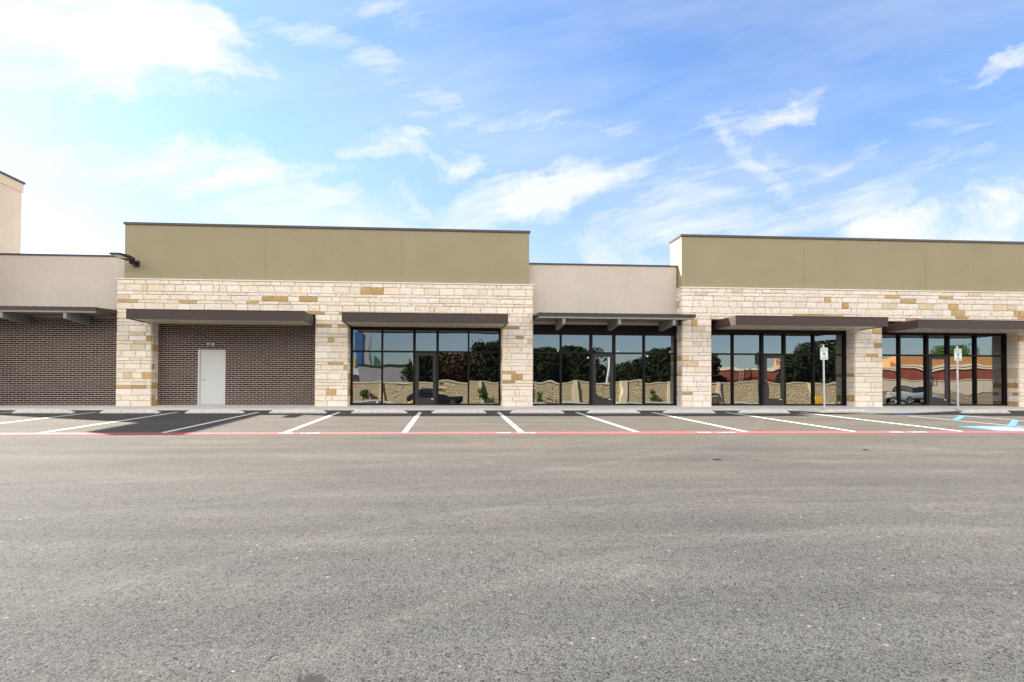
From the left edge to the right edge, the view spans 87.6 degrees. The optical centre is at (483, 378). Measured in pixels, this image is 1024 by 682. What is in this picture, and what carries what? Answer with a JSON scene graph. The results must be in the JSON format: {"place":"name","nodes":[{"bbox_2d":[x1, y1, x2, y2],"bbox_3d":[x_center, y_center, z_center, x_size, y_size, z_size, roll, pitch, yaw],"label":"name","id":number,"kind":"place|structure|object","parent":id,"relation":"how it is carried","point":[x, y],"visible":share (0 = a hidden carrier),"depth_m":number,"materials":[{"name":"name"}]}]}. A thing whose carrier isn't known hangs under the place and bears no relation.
{"place":"outdoors","nodes":[
{"label":"outdoors","id":0,"kind":"place"},
{"bbox_2d":[0,410,1023,681],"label":"parking lot","id":1,"kind":"structure","parent":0,"point":[486,546],"depth_m":4.36,"materials":[{"name":"grey asphalt"}]},
{"bbox_2d":[12,410,75,412],"bbox_3d":[-14.284,1.063,17.301,1.860,0.108,0.160,0,1,-4],"label":"wheel stop","id":2,"kind":"object","parent":1,"relation":"on","point":[43,411],"visible":1,"depth_m":17.23,"materials":[{"name":"concrete"}]},
{"bbox_2d":[99,410,160,412],"bbox_3d":[-11.590,1.075,17.473,1.860,0.108,0.160,0,1,-3],"label":"wheel stop","id":3,"kind":"object","parent":1,"relation":"on","point":[130,411],"visible":1,"depth_m":17.40,"materials":[{"name":"concrete"}]},
{"bbox_2d":[185,410,244,412],"bbox_3d":[-8.895,1.086,17.644,1.860,0.108,0.160,0,1,-4],"label":"wheel stop","id":4,"kind":"object","parent":1,"relation":"on","point":[214,411],"visible":1,"depth_m":17.57,"materials":[{"name":"concrete"}]},
{"bbox_2d":[269,410,326,412],"bbox_3d":[-6.211,1.098,17.815,1.860,0.108,0.160,0,1,-4],"label":"wheel stop","id":5,"kind":"object","parent":1,"relation":"on","point":[297,411],"visible":1,"depth_m":17.74,"materials":[{"name":"concrete"}]},
{"bbox_2d":[351,410,406,412],"bbox_3d":[-3.526,1.109,17.986,1.860,0.108,0.160,0,1,-3],"label":"wheel stop","id":6,"kind":"object","parent":1,"relation":"on","point":[379,411],"visible":1,"depth_m":17.91,"materials":[{"name":"concrete"}]},
{"bbox_2d":[431,410,485,412],"bbox_3d":[-0.852,1.120,18.157,1.860,0.108,0.160,0,1,-4],"label":"wheel stop","id":7,"kind":"object","parent":1,"relation":"on","point":[458,411],"visible":1,"depth_m":18.09,"materials":[{"name":"concrete"}]},
{"bbox_2d":[510,410,563,412],"bbox_3d":[1.823,1.131,18.328,1.860,0.108,0.160,0,1,-3],"label":"wheel stop","id":8,"kind":"object","parent":1,"relation":"on","point":[536,411],"visible":1,"depth_m":18.26,"materials":[{"name":"concrete"}]},
{"bbox_2d":[586,410,639,412],"bbox_3d":[4.488,1.143,18.497,1.860,0.108,0.160,0,1,-4],"label":"wheel stop","id":9,"kind":"object","parent":1,"relation":"on","point":[612,411],"visible":1,"depth_m":18.43,"materials":[{"name":"concrete"}]},
{"bbox_2d":[662,410,714,412],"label":"wheel stop","id":10,"kind":"object","parent":1,"relation":"on","point":[688,411],"visible":1,"depth_m":18.60,"materials":[{"name":"concrete"}]},
{"bbox_2d":[737,410,789,412],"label":"wheel stop","id":11,"kind":"object","parent":1,"relation":"on","point":[763,411],"visible":0.99,"depth_m":18.77,"materials":[{"name":"concrete"}]},
{"bbox_2d":[818,410,869,412],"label":"wheel stop","id":12,"kind":"object","parent":1,"relation":"on","point":[843,411],"visible":1,"depth_m":18.99,"materials":[{"name":"concrete"}]},
{"bbox_2d":[959,410,1009,412],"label":"wheel stop","id":13,"kind":"object","parent":1,"relation":"on","point":[984,411],"visible":1,"depth_m":19.32,"materials":[{"name":"concrete"}]},
{"bbox_2d":[0,405,1023,412],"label":"sidewalk","id":14,"kind":"structure","parent":0,"point":[904,409],"depth_m":20.03,"materials":[{"name":"concrete"}]},
{"bbox_2d":[820,345,827,408],"bbox_3d":[12.797,-0.058,20.089,0.273,2.456,0.200,1,-1,-35],"label":"parking sign","id":15,"kind":"object","parent":14,"relation":"on","point":[823,354],"visible":1,"depth_m":20.09,"materials":[{"name":"metal"}]},
{"bbox_2d":[954,346,961,409],"bbox_3d":[18.140,-0.035,20.430,0.265,2.455,0.204,1,-1,-35],"label":"parking sign","id":16,"kind":"object","parent":14,"relation":"on","point":[957,354],"visible":1,"depth_m":20.43,"materials":[{"name":"metal"}]},
{"bbox_2d":[0,0,1023,264],"label":"sky","id":17,"kind":"structure","parent":0,"point":[604,131],"materials":[{"name":"blue"}]},
{"bbox_3d":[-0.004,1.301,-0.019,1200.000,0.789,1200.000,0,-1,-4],"label":"ground","id":18,"kind":"structure","parent":0,"visible":0},
{"bbox_2d":[0,171,25,252],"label":"entrance wing","id":19,"kind":"structure","parent":18,"relation":"on","point":[11,189],"depth_m":21.39,"materials":[{"name":"beige paint"}]},
{"bbox_2d":[0,222,1023,406],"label":"shop building","id":20,"kind":"structure","parent":18,"relation":"on","point":[311,315],"depth_m":21.15,"materials":[{"name":"stone"}]},
{"bbox_2d":[109,252,139,266],"bbox_3d":[-13.132,-4.379,19.552,0.360,0.270,1.328,0,-1,-4],"label":"wall floodlight","id":21,"kind":"object","parent":20,"relation":"attached to","point":[131,260],"depth_m":19.50,"materials":[{"name":"black metal"}]},
{"bbox_2d":[197,350,225,404],"bbox_3d":[-10.560,-0.041,20.719,1.038,2.165,0.187,0,-1,-4],"label":"service door","id":22,"kind":"structure","parent":20,"relation":"in","point":[211,363],"depth_m":20.70,"materials":[{"name":"white metal"}]},
{"bbox_2d":[350,328,500,405],"bbox_3d":[-2.303,-0.456,21.259,5.955,3.055,0.112,0,-1,-4],"label":"storefront window","id":23,"kind":"structure","parent":20,"relation":"in","point":[382,360],"depth_m":21.26,"materials":[{"name":"glass"}]},
{"bbox_2d":[415,352,435,404],"bbox_3d":[-2.312,0.011,21.174,0.812,2.099,0.123,0,-1,-4],"label":"storefront door","id":24,"kind":"structure","parent":20,"relation":"in","point":[425,382],"depth_m":21.20,"materials":[{"name":"clear glass"}]},
{"bbox_2d":[593,354,612,404],"bbox_3d":[4.827,0.042,21.662,0.842,2.099,0.058,0,-1,-4],"label":"storefront door","id":25,"kind":"structure","parent":20,"relation":"in","point":[602,363],"depth_m":21.66,"materials":[{"name":"clear glass"}]},
{"bbox_2d":[533,333,676,405],"bbox_3d":[4.900,-0.365,21.717,6.020,2.935,0.112,0,-1,-4],"label":"storefront window","id":26,"kind":"structure","parent":20,"relation":"in","point":[644,365],"depth_m":21.73,"materials":[{"name":"glass"}]},
{"bbox_2d":[764,355,783,405],"bbox_3d":[12.016,0.071,22.088,0.852,2.099,0.123,0,-1,-4],"label":"storefront door","id":27,"kind":"structure","parent":20,"relation":"in","point":[773,364],"depth_m":22.11,"materials":[{"name":"clear glass"}]},
{"bbox_2d":[711,332,846,405],"bbox_3d":[12.145,-0.385,22.180,6.040,3.035,0.112,0,-1,-4],"label":"storefront window","id":28,"kind":"structure","parent":20,"relation":"in","point":[737,358],"depth_m":22.22,"materials":[{"name":"glass"}]},
{"bbox_2d":[929,356,947,405],"bbox_3d":[19.239,0.102,22.542,0.844,2.099,0.134,0,-1,-4],"label":"storefront door","id":29,"kind":"structure","parent":20,"relation":"in","point":[938,365],"depth_m":22.58,"materials":[{"name":"clear glass"}]},
{"bbox_2d":[882,333,1006,405],"bbox_3d":[19.341,-0.364,22.639,5.980,3.055,0.112,0,-1,-4],"label":"storefront window","id":30,"kind":"structure","parent":20,"relation":"in","point":[982,369],"depth_m":22.68,"materials":[{"name":"clear glass"}]}
]}

